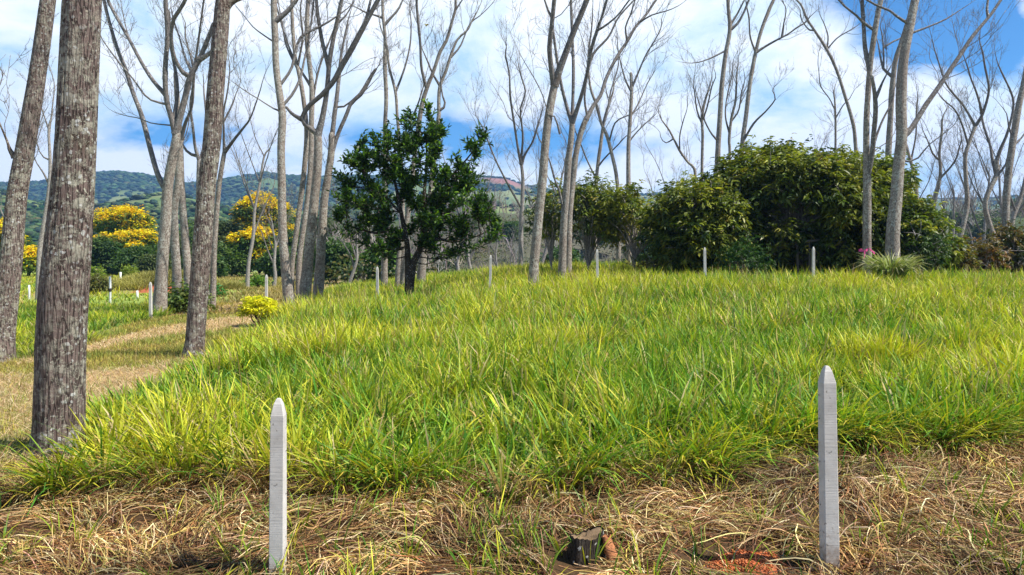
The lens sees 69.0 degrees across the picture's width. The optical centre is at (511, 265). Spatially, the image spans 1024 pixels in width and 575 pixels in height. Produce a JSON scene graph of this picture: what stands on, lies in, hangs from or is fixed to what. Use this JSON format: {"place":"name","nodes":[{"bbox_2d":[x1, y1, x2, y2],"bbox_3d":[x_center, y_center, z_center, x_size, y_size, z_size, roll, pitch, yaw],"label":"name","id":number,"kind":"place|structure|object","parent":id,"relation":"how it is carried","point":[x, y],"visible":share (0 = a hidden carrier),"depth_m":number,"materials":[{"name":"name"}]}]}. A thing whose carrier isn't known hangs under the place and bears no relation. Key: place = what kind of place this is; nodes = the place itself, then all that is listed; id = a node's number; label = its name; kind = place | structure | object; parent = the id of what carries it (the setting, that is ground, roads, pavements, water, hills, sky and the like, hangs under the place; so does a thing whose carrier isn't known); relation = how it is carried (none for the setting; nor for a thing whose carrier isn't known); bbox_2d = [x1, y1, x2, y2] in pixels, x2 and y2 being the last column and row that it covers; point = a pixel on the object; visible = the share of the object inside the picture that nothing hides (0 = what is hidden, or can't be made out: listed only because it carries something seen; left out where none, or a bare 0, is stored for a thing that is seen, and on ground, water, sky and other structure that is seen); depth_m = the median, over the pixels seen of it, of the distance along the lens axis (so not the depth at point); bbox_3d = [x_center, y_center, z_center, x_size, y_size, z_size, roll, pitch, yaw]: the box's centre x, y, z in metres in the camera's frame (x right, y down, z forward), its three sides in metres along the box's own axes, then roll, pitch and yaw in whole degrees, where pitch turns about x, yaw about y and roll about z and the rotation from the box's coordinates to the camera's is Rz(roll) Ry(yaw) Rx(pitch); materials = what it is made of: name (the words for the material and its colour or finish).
{"place":"outdoors","nodes":[
{"label":"outdoors","id":0,"kind":"place"},
{"bbox_2d":[16,267,328,356],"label":"meadow grass","id":1,"kind":"structure","parent":0,"point":[114,314],"depth_m":26.58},
{"bbox_2d":[0,174,1023,568],"bbox_3d":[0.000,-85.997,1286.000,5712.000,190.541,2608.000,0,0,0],"label":"ground","id":2,"kind":"structure","parent":0,"point":[398,224],"depth_m":140.31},
{"bbox_2d":[0,0,55,362],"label":"bare tree","id":3,"kind":"object","parent":2,"relation":"on","point":[22,154],"visible":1,"depth_m":12.63,"materials":[{"name":"grey plant"}]},
{"bbox_2d":[22,244,37,275],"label":"flowering tree","id":4,"kind":"object","parent":2,"relation":"on","point":[29,260],"visible":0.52,"depth_m":74.91,"materials":[{"name":"yellow plant"}]},
{"bbox_2d":[12,13,58,303],"bbox_3d":[-19.161,-4.588,30.376,2.082,12.435,2.305,0,0,26],"label":"bare tree","id":5,"kind":"object","parent":2,"relation":"on","point":[41,237],"visible":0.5,"depth_m":30.01,"materials":[{"name":"grey plant"}]},
{"bbox_2d":[26,0,101,458],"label":"bare tree","id":6,"kind":"object","parent":2,"relation":"on","point":[60,351],"visible":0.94,"depth_m":6.14,"materials":[{"name":"grey plant"}]},
{"bbox_2d":[90,269,116,293],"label":"shrub","id":7,"kind":"object","parent":2,"relation":"on","point":[100,283],"visible":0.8,"depth_m":39.76,"materials":[{"name":"green plant"}]},
{"bbox_2d":[91,235,127,274],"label":"green tree","id":8,"kind":"object","parent":2,"relation":"on","point":[104,249],"visible":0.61,"depth_m":80.69,"materials":[{"name":"green plant"}]},
{"bbox_2d":[93,203,157,235],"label":"flowering tree","id":9,"kind":"object","parent":2,"relation":"on","point":[122,218],"visible":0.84,"depth_m":94.50,"materials":[{"name":"yellow plant"}]},
{"bbox_2d":[93,228,170,261],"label":"flowering tree","id":10,"kind":"object","parent":2,"relation":"on","point":[143,236],"visible":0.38,"depth_m":85.38,"materials":[{"name":"yellow plant"}]},
{"bbox_2d":[108,242,155,274],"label":"green tree","id":11,"kind":"object","parent":2,"relation":"on","point":[128,256],"visible":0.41,"depth_m":78.92,"materials":[{"name":"green plant"}]},
{"bbox_2d":[0,300,282,547],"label":"mown grass","id":12,"kind":"structure","parent":2,"relation":"on","point":[160,352],"depth_m":11.78,"materials":[{"name":"plant"}]},
{"bbox_2d":[131,252,171,273],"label":"green tree","id":13,"kind":"object","parent":2,"relation":"on","point":[145,262],"visible":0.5,"depth_m":72.80,"materials":[{"name":"green plant"}]},
{"bbox_2d":[99,0,214,314],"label":"bare tree","id":14,"kind":"object","parent":2,"relation":"on","point":[160,290],"visible":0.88,"depth_m":22.65,"materials":[{"name":"grey plant"}]},
{"bbox_2d":[149,0,210,304],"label":"bare tree","id":15,"kind":"object","parent":2,"relation":"on","point":[175,260],"visible":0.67,"depth_m":24.33,"materials":[{"name":"grey plant"}]},
{"bbox_2d":[157,43,203,290],"bbox_3d":[-11.526,-3.102,25.657,1.374,9.443,1.555,0,0,0],"label":"bare tree","id":16,"kind":"object","parent":2,"relation":"on","point":[185,243],"visible":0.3,"depth_m":25.47,"materials":[{"name":"grey plant"}]},
{"bbox_2d":[152,276,218,313],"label":"shrub","id":17,"kind":"object","parent":2,"relation":"on","point":[179,300],"visible":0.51,"depth_m":23.67,"materials":[{"name":"green plant"}]},
{"bbox_2d":[161,0,233,299],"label":"bare tree","id":18,"kind":"object","parent":2,"relation":"on","point":[196,155],"visible":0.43,"depth_m":28.01,"materials":[{"name":"grey plant"}]},
{"bbox_2d":[181,251,230,277],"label":"green tree","id":19,"kind":"object","parent":2,"relation":"on","point":[222,269],"visible":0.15,"depth_m":71.89,"materials":[{"name":"green plant"}]},
{"bbox_2d":[181,0,241,357],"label":"bare tree","id":20,"kind":"object","parent":2,"relation":"on","point":[201,256],"visible":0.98,"depth_m":11.80,"materials":[{"name":"grey plant"}]},
{"bbox_2d":[190,219,237,250],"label":"green tree","id":21,"kind":"object","parent":2,"relation":"on","point":[224,229],"visible":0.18,"depth_m":89.02,"materials":[{"name":"green plant"}]},
{"bbox_2d":[217,241,256,276],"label":"green tree","id":22,"kind":"object","parent":2,"relation":"on","point":[235,260],"visible":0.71,"depth_m":76.75,"materials":[{"name":"green plant"}]},
{"bbox_2d":[224,223,278,272],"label":"flowering tree","id":23,"kind":"object","parent":2,"relation":"on","point":[259,247],"visible":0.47,"depth_m":77.75,"materials":[{"name":"yellow plant"}]},
{"bbox_2d":[236,294,278,324],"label":"croton shrub","id":24,"kind":"object","parent":2,"relation":"on","point":[251,305],"visible":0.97,"depth_m":17.02,"materials":[{"name":"yellow plant"}]},
{"bbox_2d":[209,0,311,306],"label":"bare tree","id":25,"kind":"object","parent":2,"relation":"on","point":[225,149],"visible":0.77,"depth_m":25.93,"materials":[{"name":"grey plant"}]},
{"bbox_2d":[225,60,298,287],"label":"bare tree","id":26,"kind":"object","parent":2,"relation":"on","point":[247,278],"visible":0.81,"depth_m":46.01,"materials":[{"name":"grey plant"}]},
{"bbox_2d":[228,190,296,242],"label":"flowering tree","id":27,"kind":"object","parent":2,"relation":"on","point":[244,214],"visible":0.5,"depth_m":90.16,"materials":[{"name":"yellow plant"}]},
{"bbox_2d":[177,0,354,305],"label":"bare tree","id":28,"kind":"object","parent":2,"relation":"on","point":[287,283],"visible":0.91,"depth_m":21.80,"materials":[{"name":"grey plant"}]},
{"bbox_2d":[243,164,303,285],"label":"bare tree","id":29,"kind":"object","parent":2,"relation":"on","point":[273,261],"visible":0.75,"depth_m":49.87,"materials":[{"name":"grey plant"}]},
{"bbox_2d":[269,398,286,572],"bbox_3d":[-1.194,1.403,3.809,0.243,1.450,0.223,0,0,-33],"label":"concrete post","id":30,"kind":"object","parent":2,"relation":"on","point":[278,492],"visible":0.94,"depth_m":3.76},
{"bbox_2d":[253,244,302,277],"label":"green tree","id":31,"kind":"object","parent":2,"relation":"on","point":[265,264],"visible":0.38,"depth_m":72.70,"materials":[{"name":"green plant"}]},
{"bbox_2d":[270,0,316,298],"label":"bare tree","id":32,"kind":"object","parent":2,"relation":"on","point":[302,183],"visible":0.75,"depth_m":24.42,"materials":[{"name":"grey plant"}]},
{"bbox_2d":[257,0,344,298],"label":"bare tree","id":33,"kind":"object","parent":2,"relation":"on","point":[312,86],"visible":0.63,"depth_m":26.14,"materials":[{"name":"grey plant"}]},
{"bbox_2d":[264,0,394,299],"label":"bare tree","id":34,"kind":"object","parent":2,"relation":"on","point":[307,267],"visible":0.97,"depth_m":22.56,"materials":[{"name":"grey plant"}]},
{"bbox_2d":[312,236,362,283],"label":"green tree","id":35,"kind":"object","parent":2,"relation":"on","point":[335,248],"visible":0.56,"depth_m":58.96,"materials":[{"name":"green plant"}]},
{"bbox_2d":[318,163,372,283],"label":"bare tree","id":36,"kind":"object","parent":2,"relation":"on","point":[354,265],"visible":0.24,"depth_m":39.91,"materials":[{"name":"grey plant"}]},
{"bbox_2d":[307,2,417,298],"bbox_3d":[-4.746,-4.205,24.113,3.481,11.263,2.326,0,0,0],"label":"bare tree","id":37,"kind":"object","parent":2,"relation":"on","point":[319,272],"visible":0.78,"depth_m":23.78,"materials":[{"name":"grey plant"}]},
{"bbox_2d":[316,0,414,285],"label":"bare tree","id":38,"kind":"object","parent":2,"relation":"on","point":[384,271],"visible":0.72,"depth_m":30.05,"materials":[{"name":"grey plant"}]},
{"bbox_2d":[355,244,412,280],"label":"green tree","id":39,"kind":"object","parent":2,"relation":"on","point":[372,259],"visible":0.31,"depth_m":54.79,"materials":[{"name":"green plant"}]},
{"bbox_2d":[372,0,415,287],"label":"bare tree","id":40,"kind":"object","parent":2,"relation":"on","point":[398,261],"visible":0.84,"depth_m":29.09,"materials":[{"name":"grey plant"}]},
{"bbox_2d":[326,98,506,296],"bbox_3d":[-2.978,-1.927,22.584,5.662,6.269,3.818,0,0,0],"label":"broadleaf tree","id":41,"kind":"object","parent":2,"relation":"on","point":[428,223],"visible":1,"depth_m":22.07,"materials":[{"name":"green plant"}]},
{"bbox_2d":[400,0,462,286],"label":"bare tree","id":42,"kind":"object","parent":2,"relation":"on","point":[425,84],"visible":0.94,"depth_m":29.04,"materials":[{"name":"grey plant"}]},
{"bbox_2d":[409,0,496,282],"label":"bare tree","id":43,"kind":"object","parent":2,"relation":"on","point":[421,271],"visible":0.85,"depth_m":30.48,"materials":[{"name":"grey plant"}]},
{"bbox_2d":[440,77,508,270],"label":"bare tree","id":44,"kind":"object","parent":2,"relation":"on","point":[468,261],"visible":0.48,"depth_m":51.93,"materials":[{"name":"grey plant"}]},
{"bbox_2d":[473,219,524,266],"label":"bare tree","id":45,"kind":"object","parent":2,"relation":"on","point":[495,254],"visible":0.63,"depth_m":59.92,"materials":[{"name":"grey plant"}]},
{"bbox_2d":[449,1,556,265],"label":"bare tree","id":46,"kind":"object","parent":2,"relation":"on","point":[521,156],"visible":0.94,"depth_m":37.45,"materials":[{"name":"grey plant"}]},
{"bbox_2d":[489,220,524,238],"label":"distant tree","id":47,"kind":"object","parent":2,"relation":"on","point":[508,230],"visible":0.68,"depth_m":148.69,"materials":[{"name":"green plant"}]},
{"bbox_2d":[0,443,1023,574],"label":"leaf litter","id":48,"kind":"object","parent":2,"relation":"on","point":[563,561],"visible":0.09,"depth_m":4.29,"materials":[{"name":"plant"}]},
{"bbox_2d":[0,412,1023,574],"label":"dry straw","id":49,"kind":"object","parent":2,"relation":"on","point":[867,483],"visible":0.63,"depth_m":4.34,"materials":[{"name":"plant"}]},
{"bbox_2d":[0,367,1023,522],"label":"lodged grass","id":50,"kind":"structure","parent":2,"relation":"on","point":[38,480],"depth_m":5.20,"materials":[{"name":"plant"}]},
{"bbox_2d":[0,423,1023,574],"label":"grass sprouts","id":51,"kind":"object","parent":2,"relation":"on","point":[466,562],"depth_m":4.12,"materials":[{"name":"plant"}]},
{"bbox_2d":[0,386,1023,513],"bbox_3d":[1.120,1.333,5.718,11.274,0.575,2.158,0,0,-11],"label":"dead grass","id":52,"kind":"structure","parent":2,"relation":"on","point":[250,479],"depth_m":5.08,"materials":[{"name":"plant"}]},
{"bbox_2d":[0,170,1023,240],"bbox_3d":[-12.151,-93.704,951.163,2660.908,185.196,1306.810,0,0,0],"label":"hillside forest","id":53,"kind":"object","parent":2,"relation":"on","point":[120,180],"visible":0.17,"depth_m":1153.88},
{"bbox_2d":[13,260,1023,510],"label":"tall grass","id":54,"kind":"structure","parent":2,"relation":"on","point":[499,368],"depth_m":8.05,"materials":[{"name":"plant"}]},
{"bbox_2d":[507,0,589,288],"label":"bare tree","id":55,"kind":"object","parent":2,"relation":"on","point":[555,76],"visible":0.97,"depth_m":19.44,"materials":[{"name":"grey plant"}]},
{"bbox_2d":[523,177,575,267],"bbox_3d":[1.523,-1.744,30.660,2.217,3.924,2.983,0,0,0],"label":"leafy bush","id":56,"kind":"object","parent":2,"relation":"on","point":[548,226],"visible":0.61,"depth_m":30.43,"materials":[{"name":"green plant"}]},
{"bbox_2d":[505,89,603,263],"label":"bare tree","id":57,"kind":"object","parent":2,"relation":"on","point":[546,249],"visible":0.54,"depth_m":48.00,"materials":[{"name":"grey plant"}]},
{"bbox_2d":[539,245,581,264],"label":"distant tree","id":58,"kind":"object","parent":2,"relation":"on","point":[556,254],"visible":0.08,"depth_m":89.12,"materials":[{"name":"green plant"}]},
{"bbox_2d":[511,0,634,276],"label":"bare tree","id":59,"kind":"object","parent":2,"relation":"on","point":[567,163],"visible":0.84,"depth_m":26.79,"materials":[{"name":"grey plant"}]},
{"bbox_2d":[543,168,632,269],"bbox_3d":[3.137,-1.804,29.573,3.592,3.982,3.476,0,0,-11],"label":"leafy bush","id":60,"kind":"object","parent":2,"relation":"on","point":[587,201],"visible":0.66,"depth_m":29.17,"materials":[{"name":"green plant"}]},
{"bbox_2d":[565,526,619,566],"bbox_3d":[0.440,1.531,3.972,0.328,0.249,0.219,0,0,0],"label":"tree stump","id":61,"kind":"object","parent":2,"relation":"on","point":[574,553],"visible":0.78,"depth_m":3.92,"materials":[{"name":"wood"}]},
{"bbox_2d":[556,59,648,262],"bbox_3d":[4.179,-5.066,36.579,4.918,10.799,2.050,0,0,0],"label":"bare tree","id":62,"kind":"object","parent":2,"relation":"on","point":[598,163],"visible":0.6,"depth_m":37.02,"materials":[{"name":"grey plant"}]},
{"bbox_2d":[590,179,656,268],"bbox_3d":[4.751,-1.538,28.633,3.511,3.431,3.377,0,0,0],"label":"leafy bush","id":63,"kind":"object","parent":2,"relation":"on","point":[628,205],"visible":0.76,"depth_m":28.37,"materials":[{"name":"green plant"}]},
{"bbox_2d":[565,0,685,275],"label":"bare tree","id":64,"kind":"object","parent":2,"relation":"on","point":[579,135],"visible":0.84,"depth_m":27.56,"materials":[{"name":"grey plant"}]},
{"bbox_2d":[576,16,684,262],"bbox_3d":[5.681,-6.177,36.403,5.490,13.059,2.416,0,0,12],"label":"bare tree","id":65,"kind":"object","parent":2,"relation":"on","point":[618,249],"visible":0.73,"depth_m":36.26,"materials":[{"name":"grey plant"}]},
{"bbox_2d":[616,246,664,272],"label":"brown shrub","id":66,"kind":"object","parent":2,"relation":"on","point":[646,264],"visible":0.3,"depth_m":26.99,"materials":[{"name":"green plant"}]},
{"bbox_2d":[603,0,686,262],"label":"bare tree","id":67,"kind":"object","parent":2,"relation":"on","point":[629,139],"visible":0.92,"depth_m":33.17,"materials":[{"name":"grey plant"}]},
{"bbox_2d":[281,199,1023,285],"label":"undergrowth","id":68,"kind":"object","parent":2,"relation":"on","point":[339,276],"visible":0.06,"depth_m":113.77,"materials":[{"name":"green plant"}]},
{"bbox_2d":[315,180,1023,281],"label":"scrub","id":69,"kind":"object","parent":2,"relation":"on","point":[525,204],"visible":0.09,"depth_m":147.53,"materials":[{"name":"green plant"}]},
{"bbox_2d":[636,67,702,175],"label":"bare tree","id":70,"kind":"object","parent":2,"relation":"on","point":[683,155],"visible":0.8,"depth_m":39.92,"materials":[{"name":"grey plant"}]},
{"bbox_2d":[633,110,710,199],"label":"bare tree","id":71,"kind":"object","parent":2,"relation":"on","point":[662,162],"visible":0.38,"depth_m":49.91,"materials":[{"name":"grey plant"}]},
{"bbox_2d":[633,170,773,275],"bbox_3d":[6.718,-1.278,26.542,5.031,4.341,5.046,0,0,-29],"label":"leafy bush","id":72,"kind":"object","parent":2,"relation":"on","point":[686,223],"visible":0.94,"depth_m":25.16,"materials":[{"name":"green plant"}]},
{"bbox_2d":[664,0,749,172],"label":"bare tree","id":73,"kind":"object","parent":2,"relation":"on","point":[731,27],"visible":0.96,"depth_m":34.72,"materials":[{"name":"grey plant"}]},
{"bbox_2d":[685,41,740,179],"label":"bare tree","id":74,"kind":"object","parent":2,"relation":"on","point":[702,128],"visible":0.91,"depth_m":37.79,"materials":[{"name":"grey plant"}]},
{"bbox_2d":[711,11,757,159],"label":"bare tree","id":75,"kind":"object","parent":2,"relation":"on","point":[729,127],"visible":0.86,"depth_m":37.66,"materials":[{"name":"grey plant"}]},
{"bbox_2d":[701,547,787,574],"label":"soil heap","id":76,"kind":"object","parent":2,"relation":"on","point":[742,557],"visible":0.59,"depth_m":3.87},
{"bbox_2d":[708,230,783,276],"bbox_3d":[7.253,-0.167,23.105,2.212,1.918,2.058,0,0,0],"label":"green shrub","id":77,"kind":"object","parent":2,"relation":"on","point":[748,262],"visible":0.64,"depth_m":22.93,"materials":[{"name":"green plant"}]},
{"bbox_2d":[739,0,816,157],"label":"bare tree","id":78,"kind":"object","parent":2,"relation":"on","point":[744,134],"visible":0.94,"depth_m":36.14,"materials":[{"name":"grey plant"}]},
{"bbox_2d":[691,133,939,274],"bbox_3d":[10.570,-1.949,26.973,9.735,5.928,7.770,0,0,0],"label":"leafy bush","id":79,"kind":"object","parent":2,"relation":"on","point":[802,195],"visible":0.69,"depth_m":25.07,"materials":[{"name":"green plant"}]},
{"bbox_2d":[813,366,845,574],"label":"concrete post","id":80,"kind":"object","parent":2,"relation":"on","point":[828,487],"visible":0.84,"depth_m":3.77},
{"bbox_2d":[781,0,886,151],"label":"bare tree","id":81,"kind":"object","parent":2,"relation":"on","point":[826,48],"visible":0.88,"depth_m":39.05,"materials":[{"name":"grey plant"}]},
{"bbox_2d":[808,24,892,266],"bbox_3d":[17.869,-5.321,39.671,4.750,15.127,2.133,0,0,-8],"label":"bare tree","id":82,"kind":"object","parent":2,"relation":"on","point":[835,122],"visible":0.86,"depth_m":39.68,"materials":[{"name":"grey plant"}]},
{"bbox_2d":[835,0,922,274],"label":"bare tree","id":83,"kind":"object","parent":2,"relation":"on","point":[869,150],"visible":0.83,"depth_m":22.22,"materials":[{"name":"grey plant"}]},
{"bbox_2d":[849,248,931,280],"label":"striped grass clump","id":84,"kind":"object","parent":2,"relation":"on","point":[890,266],"visible":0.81,"depth_m":19.32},
{"bbox_2d":[857,0,932,160],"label":"bare tree","id":85,"kind":"object","parent":2,"relation":"on","point":[889,130],"visible":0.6,"depth_m":29.66,"materials":[{"name":"grey plant"}]},
{"bbox_2d":[839,191,972,273],"bbox_3d":[13.181,-0.860,25.073,3.914,3.736,4.355,0,0,0],"label":"leafy bush","id":86,"kind":"object","parent":2,"relation":"on","point":[936,225],"visible":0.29,"depth_m":23.91,"materials":[{"name":"green plant"}]},
{"bbox_2d":[893,69,928,198],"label":"bare tree","id":87,"kind":"object","parent":2,"relation":"on","point":[910,156],"visible":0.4,"depth_m":38.12,"materials":[{"name":"grey plant"}]},
{"bbox_2d":[900,216,965,274],"bbox_3d":[13.197,-0.473,23.511,1.939,2.133,2.129,0,0,0],"label":"green shrub","id":88,"kind":"object","parent":2,"relation":"on","point":[929,246],"visible":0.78,"depth_m":23.14,"materials":[{"name":"green plant"}]},
{"bbox_2d":[919,104,958,223],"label":"bare tree","id":89,"kind":"object","parent":2,"relation":"on","point":[938,172],"visible":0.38,"depth_m":54.99,"materials":[{"name":"grey plant"}]},
{"bbox_2d":[866,0,1019,261],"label":"bare tree","id":90,"kind":"object","parent":2,"relation":"on","point":[892,237],"visible":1,"depth_m":21.37,"materials":[{"name":"grey plant"}]},
{"bbox_2d":[907,78,982,205],"bbox_3d":[20.303,-3.856,35.715,4.132,10.564,2.282,0,0,11],"label":"bare tree","id":91,"kind":"object","parent":2,"relation":"on","point":[940,174],"visible":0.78,"depth_m":35.76,"materials":[{"name":"grey plant"}]},
{"bbox_2d":[909,83,997,246],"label":"bare tree","id":92,"kind":"object","parent":2,"relation":"on","point":[954,201],"visible":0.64,"depth_m":51.85,"materials":[{"name":"grey plant"}]},
{"bbox_2d":[914,0,1007,237],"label":"bare tree","id":93,"kind":"object","parent":2,"relation":"on","point":[966,184],"visible":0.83,"depth_m":32.96,"materials":[{"name":"grey plant"}]},
{"bbox_2d":[936,88,996,254],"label":"bare tree","id":94,"kind":"object","parent":2,"relation":"on","point":[979,198],"visible":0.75,"depth_m":49.79,"materials":[{"name":"grey plant"}]},
{"bbox_2d":[946,231,986,272],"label":"coffee shrub","id":95,"kind":"object","parent":2,"relation":"on","point":[965,262],"visible":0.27,"depth_m":24.07,"materials":[{"name":"green plant"}]},
{"bbox_2d":[964,217,1001,244],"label":"distant tree","id":96,"kind":"object","parent":2,"relation":"on","point":[975,232],"visible":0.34,"depth_m":139.17,"materials":[{"name":"green plant"}]},
{"bbox_2d":[954,15,1023,269],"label":"bare tree","id":97,"kind":"object","parent":2,"relation":"on","point":[997,171],"visible":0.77,"depth_m":35.03,"materials":[{"name":"grey plant"}]},
{"bbox_2d":[954,78,1023,230],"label":"bare tree","id":98,"kind":"object","parent":2,"relation":"on","point":[999,201],"visible":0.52,"depth_m":54.62,"materials":[{"name":"grey plant"}]},
{"bbox_2d":[960,233,1023,272],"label":"coffee shrub","id":99,"kind":"object","parent":2,"relation":"on","point":[987,252],"visible":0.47,"depth_m":24.86,"materials":[{"name":"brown plant"}]},
{"bbox_2d":[980,1,1023,263],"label":"bare tree","id":100,"kind":"object","parent":2,"relation":"on","point":[1013,140],"visible":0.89,"depth_m":27.09,"materials":[{"name":"grey plant"}]},
{"bbox_2d":[981,217,1023,274],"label":"coffee shrub","id":101,"kind":"object","parent":2,"relation":"on","point":[1012,241],"visible":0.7,"depth_m":25.42,"materials":[{"name":"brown plant"}]},
{"bbox_2d":[996,141,1023,261],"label":"bare tree","id":102,"kind":"object","parent":2,"relation":"on","point":[1016,207],"visible":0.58,"depth_m":42.04,"materials":[{"name":"grey plant"}]},
{"bbox_2d":[0,0,1023,197],"label":"sky","id":103,"kind":"structure","parent":0,"point":[121,142],"materials":[{"name":"blue"}]},
{"bbox_2d":[278,258,1023,306],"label":"tall grass","id":104,"kind":"structure","parent":0,"point":[515,273],"depth_m":26.18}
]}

